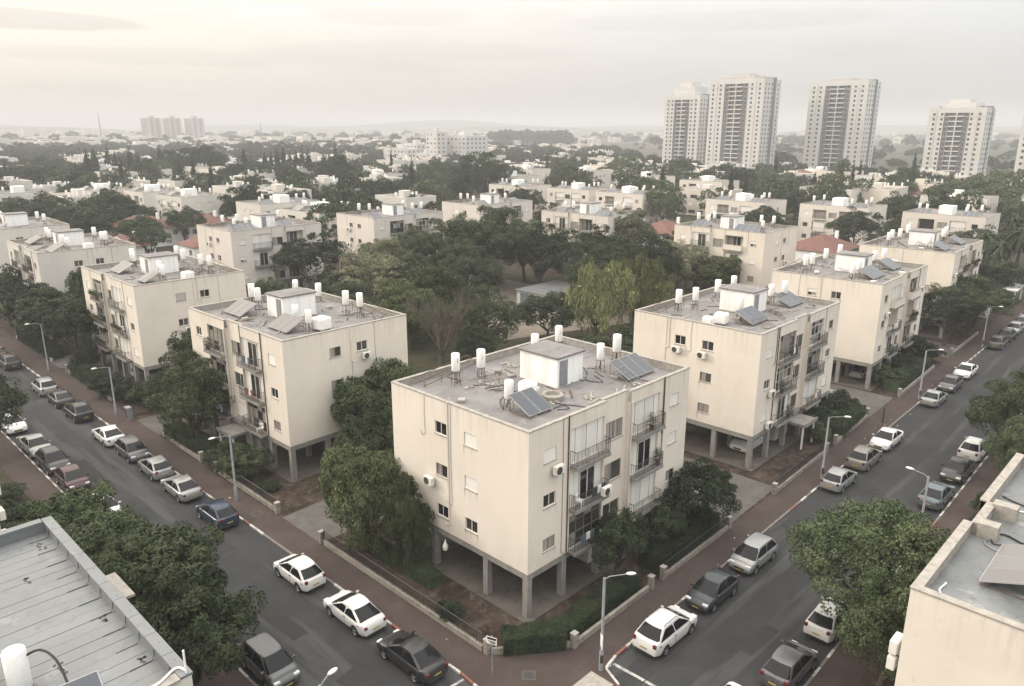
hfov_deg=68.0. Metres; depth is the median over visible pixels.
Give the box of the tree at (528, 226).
[499,218,557,281]
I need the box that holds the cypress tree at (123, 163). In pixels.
[121,156,126,168]
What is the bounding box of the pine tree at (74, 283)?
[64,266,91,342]
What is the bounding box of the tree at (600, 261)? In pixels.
[563,244,614,309]
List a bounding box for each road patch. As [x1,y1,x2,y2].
[20,388,44,400]
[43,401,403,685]
[75,459,120,492]
[209,541,235,557]
[249,591,307,640]
[336,665,382,685]
[639,491,855,685]
[688,460,917,685]
[738,624,778,655]
[787,536,837,577]
[938,408,969,433]
[984,365,1007,378]
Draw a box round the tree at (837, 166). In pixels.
[820,158,854,180]
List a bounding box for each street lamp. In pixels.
[24,323,49,370]
[91,367,117,416]
[208,435,237,500]
[318,667,337,685]
[598,572,636,670]
[820,416,850,478]
[906,466,929,523]
[918,349,943,398]
[981,306,1002,346]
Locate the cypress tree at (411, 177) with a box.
[409,155,414,185]
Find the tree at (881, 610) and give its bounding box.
[833,564,919,685]
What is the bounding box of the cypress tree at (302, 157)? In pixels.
[299,148,305,163]
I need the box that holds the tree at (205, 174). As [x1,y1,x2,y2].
[194,170,230,183]
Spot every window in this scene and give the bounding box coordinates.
[74,260,82,266]
[96,258,103,263]
[175,293,185,304]
[178,318,188,329]
[196,326,202,342]
[200,289,210,301]
[232,340,240,357]
[235,371,243,388]
[238,402,246,419]
[239,240,244,245]
[241,257,247,264]
[268,354,275,367]
[271,387,278,401]
[272,237,282,245]
[274,420,281,436]
[275,270,285,278]
[329,346,341,358]
[331,379,341,397]
[356,340,367,351]
[405,223,412,230]
[434,420,446,446]
[435,463,447,489]
[436,503,448,530]
[463,432,476,453]
[464,475,477,493]
[464,517,477,540]
[542,534,555,553]
[543,446,557,470]
[543,491,556,511]
[570,222,577,228]
[603,497,619,516]
[604,458,620,481]
[605,417,622,442]
[665,468,672,482]
[667,430,676,446]
[669,392,678,407]
[674,334,685,346]
[696,402,708,417]
[700,372,710,387]
[701,340,713,353]
[712,238,723,246]
[731,207,737,212]
[747,276,753,281]
[749,259,754,266]
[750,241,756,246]
[760,411,766,422]
[763,380,769,391]
[767,347,772,360]
[789,393,795,409]
[792,363,799,380]
[796,333,802,348]
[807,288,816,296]
[821,376,825,386]
[825,349,829,358]
[827,320,832,336]
[828,213,836,218]
[830,291,840,300]
[936,222,946,227]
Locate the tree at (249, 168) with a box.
[225,162,257,170]
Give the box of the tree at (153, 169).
[129,157,163,180]
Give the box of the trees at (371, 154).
[0,128,1019,183]
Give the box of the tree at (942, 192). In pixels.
[922,185,991,211]
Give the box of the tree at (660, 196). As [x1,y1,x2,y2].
[644,184,686,219]
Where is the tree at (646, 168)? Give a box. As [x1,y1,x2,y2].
[630,161,660,174]
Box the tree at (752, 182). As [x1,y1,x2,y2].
[739,178,761,196]
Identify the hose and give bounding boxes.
[26,648,68,682]
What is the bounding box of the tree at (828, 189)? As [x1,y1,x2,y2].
[795,183,846,213]
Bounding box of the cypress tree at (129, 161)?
[126,145,133,168]
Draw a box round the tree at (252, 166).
[247,160,264,170]
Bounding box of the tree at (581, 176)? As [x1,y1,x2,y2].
[561,168,597,186]
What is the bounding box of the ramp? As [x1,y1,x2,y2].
[573,671,612,685]
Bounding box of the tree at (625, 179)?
[618,172,664,191]
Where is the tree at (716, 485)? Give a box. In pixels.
[662,456,742,519]
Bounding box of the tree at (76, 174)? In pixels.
[54,167,91,182]
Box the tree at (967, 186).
[950,175,985,191]
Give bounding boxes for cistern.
[82,242,93,247]
[180,271,194,278]
[312,315,331,330]
[518,379,539,391]
[702,315,714,323]
[714,311,728,324]
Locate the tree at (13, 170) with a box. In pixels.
[0,165,25,179]
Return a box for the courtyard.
[372,274,634,339]
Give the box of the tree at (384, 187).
[360,179,394,198]
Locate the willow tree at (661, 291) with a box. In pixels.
[626,276,689,327]
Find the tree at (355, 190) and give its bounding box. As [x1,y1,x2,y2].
[340,187,360,204]
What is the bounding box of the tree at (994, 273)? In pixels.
[978,259,1017,286]
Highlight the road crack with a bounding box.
[708,517,784,662]
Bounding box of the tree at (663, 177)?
[647,176,673,209]
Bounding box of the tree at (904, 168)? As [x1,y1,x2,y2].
[897,165,925,174]
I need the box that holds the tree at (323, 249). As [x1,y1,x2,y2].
[269,232,350,285]
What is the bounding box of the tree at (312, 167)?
[307,160,336,176]
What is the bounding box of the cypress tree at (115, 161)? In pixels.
[112,151,118,165]
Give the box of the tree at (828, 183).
[810,176,849,201]
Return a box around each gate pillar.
[198,451,203,462]
[273,501,280,514]
[317,529,324,543]
[482,635,490,654]
[570,630,578,648]
[647,573,655,590]
[659,564,667,580]
[726,515,732,528]
[771,482,777,494]
[833,434,838,444]
[865,407,870,416]
[897,388,902,396]
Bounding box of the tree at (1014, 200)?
[996,197,1023,220]
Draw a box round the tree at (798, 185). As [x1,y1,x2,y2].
[794,184,806,188]
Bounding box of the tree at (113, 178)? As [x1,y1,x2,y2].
[100,172,134,187]
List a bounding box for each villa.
[103,213,183,246]
[114,231,155,259]
[175,236,199,257]
[176,211,230,239]
[643,217,679,248]
[794,231,859,262]
[798,169,812,172]
[912,191,921,203]
[972,308,991,317]
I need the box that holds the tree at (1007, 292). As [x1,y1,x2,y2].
[961,279,1016,327]
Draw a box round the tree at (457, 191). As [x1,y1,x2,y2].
[447,186,471,199]
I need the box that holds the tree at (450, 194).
[438,187,459,209]
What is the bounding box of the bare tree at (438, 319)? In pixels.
[402,287,471,366]
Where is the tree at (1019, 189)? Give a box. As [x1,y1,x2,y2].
[1008,187,1023,198]
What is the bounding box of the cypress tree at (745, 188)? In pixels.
[742,174,748,192]
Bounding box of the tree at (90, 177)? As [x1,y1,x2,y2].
[76,171,105,186]
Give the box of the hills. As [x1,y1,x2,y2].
[0,120,1021,135]
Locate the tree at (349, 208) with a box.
[341,200,375,211]
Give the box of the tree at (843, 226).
[824,205,884,243]
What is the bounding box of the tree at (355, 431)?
[330,407,393,463]
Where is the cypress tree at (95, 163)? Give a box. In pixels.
[90,148,100,170]
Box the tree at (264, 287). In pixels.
[246,276,289,296]
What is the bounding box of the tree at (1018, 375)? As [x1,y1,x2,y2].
[1006,364,1023,394]
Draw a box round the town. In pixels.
[0,128,1018,147]
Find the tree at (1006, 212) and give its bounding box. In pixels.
[1000,203,1023,227]
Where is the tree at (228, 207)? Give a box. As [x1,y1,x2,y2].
[217,183,272,216]
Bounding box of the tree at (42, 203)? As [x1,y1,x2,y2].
[0,190,76,218]
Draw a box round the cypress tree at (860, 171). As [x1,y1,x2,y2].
[857,159,861,174]
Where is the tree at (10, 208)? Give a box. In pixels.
[0,200,34,218]
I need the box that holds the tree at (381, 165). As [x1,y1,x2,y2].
[369,161,395,172]
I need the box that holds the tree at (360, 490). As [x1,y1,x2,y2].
[317,442,400,553]
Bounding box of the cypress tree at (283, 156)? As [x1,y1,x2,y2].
[280,145,287,166]
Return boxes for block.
[0,156,17,162]
[0,186,52,213]
[0,212,69,303]
[0,487,6,530]
[0,516,192,685]
[1,176,32,189]
[6,228,136,339]
[32,181,78,192]
[46,188,98,230]
[64,154,90,159]
[67,158,99,163]
[71,183,131,202]
[80,251,246,382]
[90,177,149,188]
[95,168,137,179]
[97,150,122,155]
[100,164,123,170]
[113,148,134,153]
[122,184,175,211]
[138,168,172,181]
[156,188,227,219]
[158,175,203,191]
[182,163,214,175]
[188,287,407,482]
[196,212,323,294]
[198,166,225,173]
[212,181,264,218]
[226,175,244,181]
[236,194,319,220]
[247,169,276,179]
[248,184,311,198]
[260,179,282,186]
[279,201,361,238]
[281,166,313,176]
[286,153,315,162]
[303,177,338,200]
[306,152,325,160]
[306,175,337,180]
[315,207,378,259]
[317,154,348,160]
[336,202,442,282]
[341,153,360,161]
[355,173,402,189]
[363,163,386,170]
[371,169,402,176]
[375,190,435,209]
[376,164,415,174]
[377,157,406,165]
[383,144,419,158]
[391,335,689,623]
[396,155,415,158]
[404,140,425,152]
[407,158,427,167]
[415,149,438,157]
[419,155,449,161]
[426,128,447,155]
[442,193,532,258]
[447,132,487,156]
[478,153,505,160]
[487,171,538,183]
[488,147,504,151]
[489,179,550,208]
[509,162,548,166]
[518,165,550,183]
[541,201,644,271]
[544,153,563,157]
[547,182,613,208]
[552,144,567,147]
[555,147,577,151]
[572,143,589,148]
[578,167,610,187]
[583,162,608,169]
[587,156,613,163]
[588,149,613,155]
[596,186,666,223]
[601,168,641,188]
[606,156,639,163]
[622,171,674,191]
[633,283,840,471]
[640,160,667,166]
[673,214,798,294]
[675,184,742,215]
[680,168,725,178]
[680,175,739,188]
[705,193,786,221]
[708,161,740,167]
[733,164,754,168]
[771,250,927,390]
[779,171,814,182]
[797,184,865,217]
[797,197,886,247]
[805,166,823,171]
[813,167,863,181]
[836,176,878,185]
[853,182,907,221]
[855,173,889,179]
[859,228,983,339]
[886,453,1023,685]
[893,168,942,174]
[901,205,1000,262]
[907,178,942,191]
[920,189,998,212]
[921,172,968,181]
[998,194,1023,229]
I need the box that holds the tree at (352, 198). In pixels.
[331,188,381,206]
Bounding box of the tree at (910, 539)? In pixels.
[783,497,951,646]
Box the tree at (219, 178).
[208,172,237,184]
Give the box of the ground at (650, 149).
[508,135,986,183]
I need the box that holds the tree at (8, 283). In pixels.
[0,263,23,326]
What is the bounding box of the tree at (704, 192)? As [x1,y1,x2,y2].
[695,186,729,208]
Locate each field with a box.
[163,134,802,143]
[873,137,1017,173]
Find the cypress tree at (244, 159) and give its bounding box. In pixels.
[240,148,247,164]
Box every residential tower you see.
[140,115,162,138]
[162,116,182,138]
[184,116,204,138]
[662,82,709,165]
[705,74,781,169]
[802,77,881,167]
[921,99,995,177]
[1014,116,1023,174]
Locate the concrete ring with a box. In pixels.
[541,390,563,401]
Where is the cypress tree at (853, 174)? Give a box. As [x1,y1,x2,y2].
[849,161,854,181]
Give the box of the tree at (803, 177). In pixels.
[796,174,811,184]
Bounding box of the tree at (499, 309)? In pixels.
[456,283,521,353]
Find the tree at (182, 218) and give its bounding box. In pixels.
[162,205,207,239]
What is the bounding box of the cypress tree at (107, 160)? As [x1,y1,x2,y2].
[104,147,113,165]
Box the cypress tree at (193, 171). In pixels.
[190,153,195,175]
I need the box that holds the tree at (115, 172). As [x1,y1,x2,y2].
[98,167,135,179]
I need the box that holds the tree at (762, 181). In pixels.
[755,177,787,193]
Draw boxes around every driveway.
[49,352,110,367]
[137,413,221,433]
[282,470,394,541]
[670,457,771,521]
[830,383,892,417]
[915,340,957,357]
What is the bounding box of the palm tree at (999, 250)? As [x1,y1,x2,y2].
[986,241,1014,266]
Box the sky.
[0,0,1023,131]
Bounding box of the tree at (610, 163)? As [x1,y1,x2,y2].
[604,156,625,168]
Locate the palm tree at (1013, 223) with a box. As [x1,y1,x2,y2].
[998,217,1023,260]
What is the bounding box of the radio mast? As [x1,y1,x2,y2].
[97,111,101,136]
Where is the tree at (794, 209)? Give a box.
[790,195,811,220]
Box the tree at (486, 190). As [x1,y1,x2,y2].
[482,182,492,192]
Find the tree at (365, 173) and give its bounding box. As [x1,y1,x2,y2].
[345,170,371,179]
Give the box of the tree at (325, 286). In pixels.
[303,270,362,293]
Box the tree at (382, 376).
[330,357,415,450]
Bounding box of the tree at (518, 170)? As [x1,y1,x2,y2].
[510,165,525,173]
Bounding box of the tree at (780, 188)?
[752,177,796,214]
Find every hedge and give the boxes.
[15,325,63,359]
[68,361,120,398]
[162,420,213,455]
[359,534,441,589]
[500,568,642,656]
[637,505,720,574]
[821,402,866,439]
[881,356,931,392]
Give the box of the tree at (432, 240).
[397,217,481,274]
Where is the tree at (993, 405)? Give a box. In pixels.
[964,377,1023,467]
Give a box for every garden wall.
[67,363,112,400]
[162,432,198,460]
[217,460,275,511]
[323,530,482,651]
[493,641,569,654]
[578,585,649,644]
[665,517,727,577]
[777,442,824,491]
[838,414,867,442]
[901,365,934,395]
[953,331,978,353]
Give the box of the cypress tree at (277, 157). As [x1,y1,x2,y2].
[274,148,280,171]
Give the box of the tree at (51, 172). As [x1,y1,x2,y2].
[31,168,60,184]
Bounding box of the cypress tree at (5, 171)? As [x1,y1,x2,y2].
[2,157,8,178]
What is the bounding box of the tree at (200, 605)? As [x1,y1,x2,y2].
[133,561,267,685]
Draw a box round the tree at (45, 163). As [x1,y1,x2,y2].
[15,154,57,171]
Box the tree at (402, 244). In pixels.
[390,229,435,265]
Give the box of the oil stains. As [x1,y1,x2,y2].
[94,341,1020,664]
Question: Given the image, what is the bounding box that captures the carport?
[1004,283,1023,304]
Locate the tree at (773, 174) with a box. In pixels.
[765,170,795,185]
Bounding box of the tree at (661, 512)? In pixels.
[633,498,686,544]
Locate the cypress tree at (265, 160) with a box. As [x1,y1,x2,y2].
[262,152,267,163]
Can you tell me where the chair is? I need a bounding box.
[575,492,583,507]
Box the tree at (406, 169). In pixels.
[397,163,416,180]
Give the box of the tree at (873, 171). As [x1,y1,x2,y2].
[856,169,885,175]
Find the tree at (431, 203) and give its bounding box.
[406,193,436,209]
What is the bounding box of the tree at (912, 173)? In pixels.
[894,167,925,181]
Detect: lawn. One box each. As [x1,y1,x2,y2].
[0,183,1023,311]
[0,467,30,521]
[407,331,603,374]
[480,267,568,283]
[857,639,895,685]
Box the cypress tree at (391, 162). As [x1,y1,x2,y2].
[389,150,392,165]
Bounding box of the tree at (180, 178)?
[167,173,194,187]
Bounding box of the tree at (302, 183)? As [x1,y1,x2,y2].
[280,177,320,198]
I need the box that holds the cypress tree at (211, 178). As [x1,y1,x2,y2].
[208,160,214,192]
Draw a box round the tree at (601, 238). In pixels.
[577,223,632,257]
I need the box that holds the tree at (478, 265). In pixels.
[436,243,504,304]
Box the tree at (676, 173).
[660,165,687,189]
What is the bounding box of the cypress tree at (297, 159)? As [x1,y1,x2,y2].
[292,151,300,167]
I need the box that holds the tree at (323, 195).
[313,189,333,201]
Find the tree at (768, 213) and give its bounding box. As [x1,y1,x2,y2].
[739,205,787,224]
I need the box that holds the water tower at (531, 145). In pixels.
[529,142,533,155]
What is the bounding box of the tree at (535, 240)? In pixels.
[507,223,565,283]
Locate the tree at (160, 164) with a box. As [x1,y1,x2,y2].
[139,158,171,176]
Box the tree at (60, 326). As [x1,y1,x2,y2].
[40,297,107,351]
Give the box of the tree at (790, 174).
[785,172,796,183]
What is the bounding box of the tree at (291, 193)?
[280,188,310,198]
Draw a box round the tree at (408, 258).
[384,253,430,282]
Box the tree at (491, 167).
[444,151,513,193]
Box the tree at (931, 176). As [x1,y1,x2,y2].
[910,171,941,182]
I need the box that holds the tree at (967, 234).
[954,224,1016,265]
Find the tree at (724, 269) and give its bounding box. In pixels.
[689,256,742,290]
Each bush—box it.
[0,482,28,502]
[0,499,32,520]
[0,499,60,528]
[69,342,100,369]
[87,369,124,398]
[109,377,145,403]
[125,375,165,408]
[131,367,161,378]
[202,439,238,472]
[219,443,275,479]
[257,480,281,492]
[435,598,465,621]
[801,405,840,428]
[806,421,832,441]
[808,394,850,420]
[828,389,860,407]
[865,365,910,384]
[882,350,916,369]
[901,334,947,362]
[968,489,986,509]
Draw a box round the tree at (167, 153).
[157,149,177,173]
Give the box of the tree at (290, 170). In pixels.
[274,162,306,180]
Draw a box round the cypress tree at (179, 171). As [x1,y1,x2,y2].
[177,155,182,174]
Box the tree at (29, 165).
[12,163,43,176]
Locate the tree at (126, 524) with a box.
[86,513,179,574]
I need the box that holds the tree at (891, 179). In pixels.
[879,174,917,194]
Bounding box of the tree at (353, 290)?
[329,281,378,304]
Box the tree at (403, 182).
[393,177,418,193]
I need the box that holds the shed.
[514,280,574,312]
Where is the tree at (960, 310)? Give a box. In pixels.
[921,286,979,346]
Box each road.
[0,366,471,685]
[608,331,1023,685]
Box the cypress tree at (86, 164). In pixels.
[81,148,93,173]
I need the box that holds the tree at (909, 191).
[890,182,919,195]
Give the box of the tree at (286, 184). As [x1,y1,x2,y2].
[266,182,297,189]
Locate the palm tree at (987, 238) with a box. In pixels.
[976,232,1001,264]
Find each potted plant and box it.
[203,336,210,349]
[647,412,656,429]
[654,446,662,464]
[780,379,785,392]
[785,404,791,417]
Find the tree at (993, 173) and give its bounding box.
[985,170,1006,179]
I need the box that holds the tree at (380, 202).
[369,196,382,208]
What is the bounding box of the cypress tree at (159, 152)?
[156,144,162,159]
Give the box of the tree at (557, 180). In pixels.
[547,169,572,186]
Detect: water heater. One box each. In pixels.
[1,644,37,685]
[41,214,46,223]
[44,227,49,240]
[46,229,52,241]
[59,235,68,248]
[64,237,70,249]
[91,227,97,239]
[99,231,103,245]
[102,231,108,245]
[129,248,139,266]
[130,251,138,268]
[156,261,166,277]
[159,264,166,281]
[173,246,179,261]
[180,249,189,263]
[197,254,204,271]
[206,255,215,273]
[248,283,256,305]
[254,288,262,309]
[291,304,302,326]
[292,280,297,287]
[304,309,315,332]
[315,283,324,301]
[341,290,354,314]
[356,292,368,317]
[357,203,361,214]
[450,352,461,386]
[476,348,486,378]
[502,379,513,410]
[531,333,538,343]
[555,325,562,342]
[595,343,605,371]
[611,334,621,359]
[673,289,682,311]
[691,287,698,309]
[713,211,717,222]
[713,279,721,297]
[731,275,736,283]
[734,296,744,319]
[760,220,764,231]
[767,284,774,305]
[771,216,775,228]
[780,281,788,302]
[802,255,808,272]
[808,253,815,271]
[822,248,828,262]
[837,244,842,251]
[848,262,856,278]
[854,260,861,276]
[872,251,877,265]
[880,248,887,264]
[885,232,890,245]
[890,229,894,244]
[897,228,902,239]
[904,225,910,237]
[924,234,932,248]
[940,229,945,240]
[943,227,948,241]
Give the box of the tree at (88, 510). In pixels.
[20,478,134,562]
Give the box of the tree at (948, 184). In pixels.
[912,180,960,202]
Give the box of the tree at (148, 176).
[136,173,157,183]
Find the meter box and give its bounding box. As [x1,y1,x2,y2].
[124,405,133,420]
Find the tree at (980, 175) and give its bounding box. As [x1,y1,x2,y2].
[964,172,984,183]
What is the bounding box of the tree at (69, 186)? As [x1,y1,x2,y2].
[53,179,86,192]
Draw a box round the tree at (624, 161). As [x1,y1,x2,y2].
[610,153,638,167]
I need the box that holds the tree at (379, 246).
[349,236,418,274]
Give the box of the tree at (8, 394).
[0,373,29,431]
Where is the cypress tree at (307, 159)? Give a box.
[305,149,311,165]
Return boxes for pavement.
[0,300,1023,685]
[0,431,253,685]
[807,425,1019,685]
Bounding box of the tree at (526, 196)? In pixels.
[503,185,541,204]
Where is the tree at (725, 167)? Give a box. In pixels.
[711,162,738,170]
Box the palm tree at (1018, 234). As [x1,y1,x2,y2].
[1004,227,1023,262]
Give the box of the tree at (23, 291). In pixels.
[0,279,62,334]
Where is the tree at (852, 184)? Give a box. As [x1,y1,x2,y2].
[825,173,875,202]
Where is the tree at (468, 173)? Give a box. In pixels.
[448,160,486,198]
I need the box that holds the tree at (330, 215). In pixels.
[320,201,350,240]
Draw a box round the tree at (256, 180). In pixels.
[245,173,267,184]
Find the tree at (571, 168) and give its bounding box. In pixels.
[546,163,578,182]
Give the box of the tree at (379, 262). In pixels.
[323,250,405,296]
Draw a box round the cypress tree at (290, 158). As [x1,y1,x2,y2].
[287,151,292,163]
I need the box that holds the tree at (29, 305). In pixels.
[11,286,86,343]
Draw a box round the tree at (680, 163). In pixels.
[665,157,693,183]
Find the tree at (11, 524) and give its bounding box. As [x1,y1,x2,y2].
[2,521,22,528]
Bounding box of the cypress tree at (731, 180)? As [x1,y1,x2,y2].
[727,165,733,189]
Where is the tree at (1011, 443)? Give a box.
[980,415,1023,471]
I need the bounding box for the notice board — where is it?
[599,634,602,649]
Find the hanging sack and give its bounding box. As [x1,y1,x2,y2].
[443,539,447,550]
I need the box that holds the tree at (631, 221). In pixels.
[603,208,657,245]
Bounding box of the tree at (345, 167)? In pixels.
[315,154,360,178]
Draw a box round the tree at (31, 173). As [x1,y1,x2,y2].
[22,165,67,184]
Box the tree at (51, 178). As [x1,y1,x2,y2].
[44,173,75,183]
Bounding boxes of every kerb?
[1,430,257,685]
[22,364,460,674]
[460,668,619,685]
[605,345,986,667]
[803,413,1021,685]
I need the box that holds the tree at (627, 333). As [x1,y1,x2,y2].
[607,322,633,345]
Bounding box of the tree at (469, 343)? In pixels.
[454,326,500,359]
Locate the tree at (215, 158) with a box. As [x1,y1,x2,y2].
[168,145,229,173]
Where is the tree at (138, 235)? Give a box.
[127,221,172,252]
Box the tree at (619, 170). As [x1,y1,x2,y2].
[611,164,641,187]
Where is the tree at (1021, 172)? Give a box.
[1011,169,1023,181]
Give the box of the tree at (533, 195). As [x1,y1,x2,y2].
[512,191,547,210]
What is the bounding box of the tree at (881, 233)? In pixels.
[862,224,905,241]
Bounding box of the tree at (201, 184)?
[180,174,217,191]
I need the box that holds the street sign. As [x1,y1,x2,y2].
[486,636,496,675]
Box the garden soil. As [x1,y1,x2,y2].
[0,250,1004,646]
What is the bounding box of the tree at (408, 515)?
[379,471,435,566]
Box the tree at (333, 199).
[330,197,354,205]
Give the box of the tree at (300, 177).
[277,174,318,196]
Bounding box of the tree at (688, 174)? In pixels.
[686,171,703,178]
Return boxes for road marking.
[612,663,655,685]
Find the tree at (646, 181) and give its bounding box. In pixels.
[625,176,670,191]
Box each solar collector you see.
[24,235,42,244]
[29,188,42,191]
[45,242,64,251]
[60,670,102,685]
[110,261,133,274]
[137,270,159,283]
[224,299,256,316]
[228,223,256,230]
[260,200,274,203]
[267,312,303,333]
[277,219,292,225]
[292,205,304,210]
[295,197,308,201]
[368,212,381,217]
[408,208,424,213]
[477,200,487,204]
[508,387,552,418]
[509,197,518,201]
[556,206,567,211]
[594,210,611,215]
[609,353,654,381]
[632,190,643,193]
[691,220,712,226]
[717,196,730,199]
[734,224,761,232]
[735,305,768,326]
[750,198,763,201]
[774,290,803,307]
[812,200,826,204]
[851,203,865,207]
[858,265,885,279]
[879,257,901,270]
[915,208,932,212]
[932,240,949,251]
[949,235,965,244]
[962,211,980,216]
[979,544,1023,599]
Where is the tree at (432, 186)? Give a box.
[410,178,441,197]
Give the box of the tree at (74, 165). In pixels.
[56,162,81,171]
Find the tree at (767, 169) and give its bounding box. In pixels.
[758,166,780,184]
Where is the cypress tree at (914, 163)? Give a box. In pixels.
[912,153,917,166]
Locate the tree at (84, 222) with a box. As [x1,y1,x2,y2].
[65,211,117,235]
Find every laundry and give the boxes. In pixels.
[215,403,222,412]
[242,355,250,365]
[245,387,253,398]
[580,528,594,544]
[591,482,605,497]
[791,347,797,355]
[812,392,818,400]
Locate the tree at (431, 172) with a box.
[414,159,449,190]
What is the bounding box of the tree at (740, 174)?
[719,167,757,193]
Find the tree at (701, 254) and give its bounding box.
[662,239,710,291]
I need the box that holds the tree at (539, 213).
[532,201,561,226]
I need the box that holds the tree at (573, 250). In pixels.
[541,228,609,273]
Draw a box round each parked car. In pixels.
[0,346,7,355]
[0,352,21,370]
[0,414,27,434]
[19,433,51,458]
[30,376,58,396]
[34,444,70,475]
[46,389,74,408]
[53,463,90,492]
[63,400,94,422]
[91,493,120,520]
[92,424,124,446]
[114,434,149,462]
[138,455,173,480]
[160,473,202,502]
[196,498,239,529]
[237,632,300,685]
[273,553,325,591]
[323,590,386,636]
[376,629,447,683]
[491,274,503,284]
[632,605,697,656]
[685,567,739,612]
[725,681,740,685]
[729,532,777,574]
[730,435,762,452]
[759,640,817,685]
[803,597,849,642]
[820,466,856,492]
[845,444,881,471]
[849,365,874,379]
[869,427,903,450]
[916,481,954,510]
[920,389,947,407]
[937,373,962,392]
[939,456,974,483]
[953,362,978,379]
[957,435,987,461]
[987,334,1008,349]
[997,327,1017,341]
[1006,321,1023,334]
[1013,315,1023,323]
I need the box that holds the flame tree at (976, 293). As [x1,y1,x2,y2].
[925,274,1016,335]
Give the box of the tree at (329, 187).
[321,183,352,198]
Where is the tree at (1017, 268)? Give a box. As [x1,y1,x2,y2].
[988,259,1023,287]
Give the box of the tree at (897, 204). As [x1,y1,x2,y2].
[875,191,925,231]
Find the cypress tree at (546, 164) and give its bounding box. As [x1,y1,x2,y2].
[544,153,549,167]
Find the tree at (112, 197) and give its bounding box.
[89,184,144,216]
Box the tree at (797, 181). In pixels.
[773,174,804,184]
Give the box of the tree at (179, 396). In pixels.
[145,356,236,436]
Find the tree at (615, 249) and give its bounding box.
[593,235,643,263]
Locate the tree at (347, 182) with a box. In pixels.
[335,173,376,194]
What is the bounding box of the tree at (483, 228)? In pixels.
[444,205,531,287]
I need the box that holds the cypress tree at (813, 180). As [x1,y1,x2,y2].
[810,172,816,184]
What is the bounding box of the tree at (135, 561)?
[94,521,224,637]
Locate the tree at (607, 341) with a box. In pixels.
[581,332,632,352]
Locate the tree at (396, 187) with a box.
[361,175,402,193]
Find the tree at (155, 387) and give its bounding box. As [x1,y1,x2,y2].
[142,348,210,426]
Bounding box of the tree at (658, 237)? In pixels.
[644,231,700,248]
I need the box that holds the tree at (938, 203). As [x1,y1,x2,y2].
[923,196,965,209]
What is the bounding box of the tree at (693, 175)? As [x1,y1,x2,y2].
[685,172,698,178]
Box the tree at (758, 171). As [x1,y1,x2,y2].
[748,168,762,182]
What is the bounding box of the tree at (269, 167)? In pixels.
[254,161,282,173]
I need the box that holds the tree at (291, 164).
[282,161,307,167]
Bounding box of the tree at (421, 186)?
[408,178,440,209]
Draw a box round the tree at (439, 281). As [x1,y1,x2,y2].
[399,263,470,334]
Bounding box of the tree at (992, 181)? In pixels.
[976,170,1023,192]
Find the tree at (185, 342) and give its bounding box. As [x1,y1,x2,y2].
[166,327,192,359]
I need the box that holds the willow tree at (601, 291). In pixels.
[556,256,639,339]
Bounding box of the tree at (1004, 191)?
[971,185,1021,222]
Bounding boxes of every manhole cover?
[250,510,262,516]
[522,671,535,679]
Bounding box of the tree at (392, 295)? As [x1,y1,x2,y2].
[374,277,437,348]
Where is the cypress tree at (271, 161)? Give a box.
[269,149,273,165]
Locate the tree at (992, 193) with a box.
[973,190,1015,215]
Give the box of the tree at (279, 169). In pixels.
[273,166,308,180]
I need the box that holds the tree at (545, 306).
[515,290,578,336]
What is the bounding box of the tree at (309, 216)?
[305,202,341,240]
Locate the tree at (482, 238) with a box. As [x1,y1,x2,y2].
[457,215,505,278]
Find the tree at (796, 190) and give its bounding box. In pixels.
[765,178,805,212]
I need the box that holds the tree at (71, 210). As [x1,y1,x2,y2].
[45,197,123,224]
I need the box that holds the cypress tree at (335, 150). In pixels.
[333,143,337,165]
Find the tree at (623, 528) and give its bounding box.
[587,503,648,576]
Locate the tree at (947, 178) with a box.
[936,175,959,182]
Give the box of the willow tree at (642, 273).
[605,251,676,318]
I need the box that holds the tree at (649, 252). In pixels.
[617,232,685,279]
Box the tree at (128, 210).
[111,203,161,221]
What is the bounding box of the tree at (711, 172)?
[699,167,722,178]
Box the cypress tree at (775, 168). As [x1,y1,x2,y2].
[773,154,777,172]
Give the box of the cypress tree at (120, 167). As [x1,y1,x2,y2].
[118,155,124,178]
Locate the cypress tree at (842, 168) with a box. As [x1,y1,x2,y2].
[839,161,843,175]
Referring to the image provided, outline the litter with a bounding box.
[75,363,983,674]
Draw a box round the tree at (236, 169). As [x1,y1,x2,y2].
[211,163,248,176]
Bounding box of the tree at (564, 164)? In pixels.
[548,161,573,170]
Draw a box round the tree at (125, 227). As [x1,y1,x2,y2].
[116,213,164,240]
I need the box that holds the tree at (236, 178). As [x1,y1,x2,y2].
[221,175,252,184]

